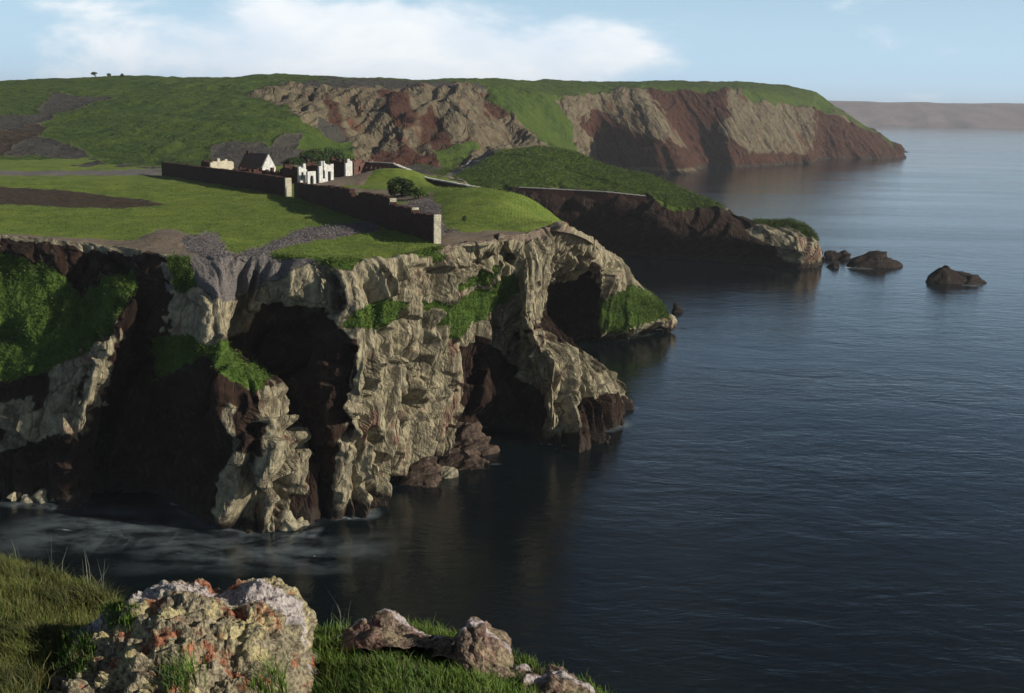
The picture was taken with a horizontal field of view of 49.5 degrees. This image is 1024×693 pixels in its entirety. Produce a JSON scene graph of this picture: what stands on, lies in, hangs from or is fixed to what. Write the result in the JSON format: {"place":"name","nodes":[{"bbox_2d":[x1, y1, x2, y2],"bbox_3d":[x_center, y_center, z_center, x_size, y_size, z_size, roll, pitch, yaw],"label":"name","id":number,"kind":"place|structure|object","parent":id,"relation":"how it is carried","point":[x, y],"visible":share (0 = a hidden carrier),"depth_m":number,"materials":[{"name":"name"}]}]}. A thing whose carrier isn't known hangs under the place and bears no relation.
{"place":"outdoors","nodes":[
{"label":"outdoors","id":0,"kind":"place"},
{"bbox_2d":[0,584,598,692],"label":"slope ground","id":1,"kind":"structure","parent":0,"point":[357,670],"depth_m":8.54,"materials":[{"name":"green plant"}]},
{"bbox_2d":[0,549,126,692],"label":"slope grass","id":2,"kind":"structure","parent":1,"relation":"on","point":[20,580],"depth_m":9.49,"materials":[{"name":"green plant"}]},
{"bbox_2d":[43,576,319,692],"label":"rock outcrop","id":3,"kind":"object","parent":1,"relation":"on","point":[237,620],"visible":0.8,"depth_m":7.90,"materials":[{"name":"beige stone"}]},
{"bbox_2d":[51,598,147,679],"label":"leafy plants","id":4,"kind":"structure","parent":3,"relation":"on","point":[67,644],"depth_m":8.11,"materials":[{"name":"green plant"}]},
{"bbox_2d":[146,627,301,692],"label":"grass tufts","id":5,"kind":"object","parent":3,"relation":"on","point":[189,664],"visible":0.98,"depth_m":7.44,"materials":[{"name":"green plant"}]},
{"bbox_2d":[9,540,354,630],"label":"grass stalks","id":6,"kind":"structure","parent":1,"relation":"on","point":[104,574],"depth_m":10.42,"materials":[{"name":"green plant"}]},
{"bbox_2d":[327,608,434,652],"bbox_3d":[-1.004,2.968,9.418,1.098,1.612,1.141,-8,15,-37],"label":"rock outcrop","id":7,"kind":"object","parent":1,"relation":"on","point":[384,627],"visible":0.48,"depth_m":8.99,"materials":[{"name":"stone"}]},
{"bbox_2d":[423,635,453,659],"bbox_3d":[-0.530,3.030,9.233,0.394,1.496,0.983,1,12,0],"label":"rock outcrop","id":8,"kind":"object","parent":1,"relation":"on","point":[442,645],"visible":0.24,"depth_m":8.88,"materials":[{"name":"grey stone"}]},
{"bbox_2d":[451,616,515,682],"bbox_3d":[-0.223,3.025,8.967,0.600,1.803,1.348,1,12,0],"label":"rock outcrop","id":9,"kind":"object","parent":1,"relation":"on","point":[477,641],"visible":0.67,"depth_m":8.56,"materials":[{"name":"stone"}]},
{"bbox_2d":[510,663,531,688],"bbox_3d":[0.056,3.166,8.754,0.291,1.482,0.892,1,12,0],"label":"rock outcrop","id":10,"kind":"object","parent":1,"relation":"on","point":[523,667],"visible":0.09,"depth_m":8.52,"materials":[{"name":"grey stone"}]},
{"bbox_2d":[520,664,595,692],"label":"rock outcrop","id":11,"kind":"object","parent":1,"relation":"on","point":[556,679],"visible":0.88,"depth_m":8.21,"materials":[{"name":"grey stone"}]},
{"bbox_2d":[0,158,624,261],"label":"field land","id":12,"kind":"structure","parent":0,"point":[162,239],"depth_m":200.79,"materials":[{"name":"green plant"}]},
{"bbox_2d":[201,158,233,169],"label":"ruined building","id":13,"kind":"structure","parent":12,"relation":"on","point":[219,163],"depth_m":296.71,"materials":[{"name":"stone"}]},
{"bbox_2d":[161,162,291,196],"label":"field wall","id":14,"kind":"structure","parent":12,"relation":"on","point":[273,184],"depth_m":256.58,"materials":[{"name":"brown stone"}]},
{"bbox_2d":[233,167,260,172],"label":"ruined building","id":15,"kind":"structure","parent":12,"relation":"on","point":[255,170],"depth_m":294.90,"materials":[{"name":"brown stone"}]},
{"bbox_2d":[239,150,275,171],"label":"gabled house","id":16,"kind":"structure","parent":12,"relation":"on","point":[261,161],"depth_m":301.31,"materials":[{"name":"grey stone"}]},
{"bbox_2d":[261,167,281,176],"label":"ruined building","id":17,"kind":"structure","parent":12,"relation":"on","point":[272,172],"depth_m":274.06,"materials":[{"name":"brown stone"}]},
{"bbox_2d":[282,162,306,182],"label":"ruined building","id":18,"kind":"structure","parent":12,"relation":"on","point":[296,174],"depth_m":271.68,"materials":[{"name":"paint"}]},
{"bbox_2d":[306,171,315,183],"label":"arched doorway","id":19,"kind":"structure","parent":12,"relation":"on","point":[309,174],"depth_m":269.85,"materials":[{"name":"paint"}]},
{"bbox_2d":[305,159,333,182],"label":"ruined building","id":20,"kind":"structure","parent":12,"relation":"on","point":[324,171],"depth_m":273.39,"materials":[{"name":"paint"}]},
{"bbox_2d":[182,197,461,257],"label":"heather undergrowth","id":21,"kind":"object","parent":12,"relation":"on","point":[279,242],"visible":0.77,"depth_m":163.32,"materials":[{"name":"plant"}]},
{"bbox_2d":[329,154,351,176],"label":"ruined building","id":22,"kind":"structure","parent":12,"relation":"on","point":[343,168],"depth_m":294.32,"materials":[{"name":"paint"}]},
{"bbox_2d":[345,158,373,174],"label":"ruined building","id":23,"kind":"structure","parent":12,"relation":"on","point":[358,166],"depth_m":311.10,"materials":[{"name":"stone"}]},
{"bbox_2d":[294,182,440,243],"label":"field wall","id":24,"kind":"structure","parent":12,"relation":"on","point":[387,212],"depth_m":182.29,"materials":[{"name":"brown stone"}]},
{"bbox_2d":[365,161,394,171],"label":"loophole wall","id":25,"kind":"structure","parent":12,"relation":"on","point":[373,166],"depth_m":310.39,"materials":[{"name":"stone"}]},
{"bbox_2d":[387,176,414,195],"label":"round bush","id":26,"kind":"object","parent":12,"relation":"on","point":[401,186],"visible":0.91,"depth_m":227.85,"materials":[{"name":"green plant"}]},
{"bbox_2d":[409,186,427,198],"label":"bush","id":27,"kind":"object","parent":12,"relation":"on","point":[416,191],"visible":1,"depth_m":220.62,"materials":[{"name":"green plant"}]},
{"bbox_2d":[393,164,478,187],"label":"terrace wall","id":28,"kind":"structure","parent":12,"relation":"on","point":[443,183],"depth_m":270.03,"materials":[{"name":"grey stone"}]},
{"bbox_2d":[0,164,676,534],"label":"cliff terrain","id":29,"kind":"structure","parent":0,"point":[334,418],"depth_m":141.79,"materials":[{"name":"beige stone"}]},
{"bbox_2d":[284,156,305,166],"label":"scrub tree","id":30,"kind":"object","parent":29,"relation":"on","point":[295,161],"visible":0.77,"depth_m":366.02,"materials":[{"name":"green plant"}]},
{"bbox_2d":[299,148,328,164],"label":"scrub tree","id":31,"kind":"object","parent":29,"relation":"on","point":[315,155],"visible":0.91,"depth_m":369.38,"materials":[{"name":"green plant"}]},
{"bbox_2d":[318,147,344,163],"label":"scrub tree","id":32,"kind":"object","parent":29,"relation":"on","point":[331,152],"visible":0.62,"depth_m":375.29,"materials":[{"name":"green plant"}]},
{"bbox_2d":[0,244,670,394],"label":"scrub foliage","id":33,"kind":"object","parent":29,"relation":"on","point":[178,260],"visible":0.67,"depth_m":144.56,"materials":[{"name":"green plant"}]},
{"bbox_2d":[341,153,354,161],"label":"scrub tree","id":34,"kind":"object","parent":29,"relation":"on","point":[350,157],"visible":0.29,"depth_m":385.69,"materials":[{"name":"green plant"}]},
{"bbox_2d":[380,162,447,174],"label":"valley ground","id":35,"kind":"structure","parent":0,"point":[421,168],"depth_m":483.50,"materials":[{"name":"green plant"}]},
{"bbox_2d":[0,73,906,174],"bbox_3d":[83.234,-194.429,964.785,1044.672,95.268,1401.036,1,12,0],"label":"hill terrain","id":36,"kind":"structure","parent":0,"point":[683,127],"depth_m":654.92,"materials":[{"name":"green plant"}]},
{"bbox_2d":[0,125,1023,692],"bbox_3d":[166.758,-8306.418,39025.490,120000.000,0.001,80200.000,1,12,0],"label":"sea","id":37,"kind":"structure","parent":0,"point":[784,479],"depth_m":144.57,"materials":[{"name":"blue liquid"}]},
{"bbox_2d":[6,492,17,501],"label":"sea rock","id":38,"kind":"object","parent":37,"relation":"in","point":[12,496],"visible":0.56,"depth_m":140.69,"materials":[{"name":"beige stone"}]},
{"bbox_2d":[20,494,34,502],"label":"sea rock","id":39,"kind":"object","parent":37,"relation":"in","point":[26,498],"visible":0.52,"depth_m":140.51,"materials":[{"name":"beige stone"}]},
{"bbox_2d":[32,488,47,503],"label":"sea rock","id":40,"kind":"object","parent":37,"relation":"in","point":[39,496],"visible":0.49,"depth_m":140.31,"materials":[{"name":"beige stone"}]},
{"bbox_2d":[266,516,274,531],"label":"sea rock","id":41,"kind":"object","parent":37,"relation":"in","point":[270,527],"visible":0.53,"depth_m":132.47,"materials":[{"name":"beige stone"}]},
{"bbox_2d":[277,509,301,530],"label":"sea rock","id":42,"kind":"object","parent":37,"relation":"in","point":[289,521],"visible":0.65,"depth_m":133.41,"materials":[{"name":"beige stone"}]},
{"bbox_2d":[296,517,309,525],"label":"sea rock","id":43,"kind":"object","parent":37,"relation":"in","point":[302,521],"visible":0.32,"depth_m":134.95,"materials":[{"name":"beige stone"}]},
{"bbox_2d":[398,456,441,487],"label":"sea rock","id":44,"kind":"object","parent":37,"relation":"in","point":[423,472],"visible":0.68,"depth_m":149.72,"materials":[{"name":"brown stone"}]},
{"bbox_2d":[440,466,458,478],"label":"sea rock","id":45,"kind":"object","parent":37,"relation":"in","point":[448,472],"visible":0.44,"depth_m":153.19,"materials":[{"name":"beige stone"}]},
{"bbox_2d":[438,447,488,469],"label":"sea rock","id":46,"kind":"object","parent":37,"relation":"in","point":[459,458],"visible":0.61,"depth_m":157.39,"materials":[{"name":"stone"}]},
{"bbox_2d":[454,421,499,455],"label":"sea rock","id":47,"kind":"object","parent":37,"relation":"in","point":[470,435],"visible":0.42,"depth_m":164.28,"materials":[{"name":"brown stone"}]},
{"bbox_2d":[671,302,683,312],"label":"sea rock","id":48,"kind":"object","parent":37,"relation":"in","point":[676,308],"visible":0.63,"depth_m":283.14,"materials":[{"name":"grey stone"}]},
{"bbox_2d":[827,261,838,267],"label":"sea rock","id":49,"kind":"object","parent":37,"relation":"in","point":[834,264],"visible":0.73,"depth_m":372.64,"materials":[{"name":"stone"}]},
{"bbox_2d":[824,250,850,258],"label":"sea rock","id":50,"kind":"object","parent":37,"relation":"in","point":[830,254],"visible":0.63,"depth_m":395.12,"materials":[{"name":"stone"}]},
{"bbox_2d":[847,250,902,267],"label":"sea rock","id":51,"kind":"object","parent":37,"relation":"in","point":[878,259],"visible":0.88,"depth_m":375.52,"materials":[{"name":"stone"}]},
{"bbox_2d":[925,265,986,283],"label":"sea rock","id":52,"kind":"object","parent":37,"relation":"in","point":[945,274],"visible":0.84,"depth_m":342.35,"materials":[{"name":"stone"}]},
{"bbox_2d":[0,0,1023,102],"label":"sky","id":53,"kind":"structure","parent":0,"point":[934,51],"materials":[{"name":"blue"}]},
{"bbox_2d":[541,660,618,692],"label":"corner grass","id":54,"kind":"structure","parent":0,"point":[591,684],"depth_m":8.58,"materials":[{"name":"green plant"}]},
{"bbox_2d":[440,146,824,267],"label":"headland terrain","id":55,"kind":"structure","parent":0,"point":[650,226],"depth_m":382.74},
{"bbox_2d":[519,187,645,206],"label":"clifftop parapet","id":56,"kind":"structure","parent":55,"relation":"on","point":[606,197],"depth_m":385.13,"materials":[{"name":"brown stone"}]},
{"bbox_2d":[428,144,819,240],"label":"headland foliage","id":57,"kind":"object","parent":55,"relation":"on","point":[690,197],"visible":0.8,"depth_m":414.86,"materials":[{"name":"green plant"}]},
{"bbox_2d":[828,100,1023,128],"bbox_3d":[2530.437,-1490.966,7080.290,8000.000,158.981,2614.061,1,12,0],"label":"distant hills","id":58,"kind":"structure","parent":0,"point":[978,115],"depth_m":6042.78,"materials":[{"name":"grey"}]}
]}

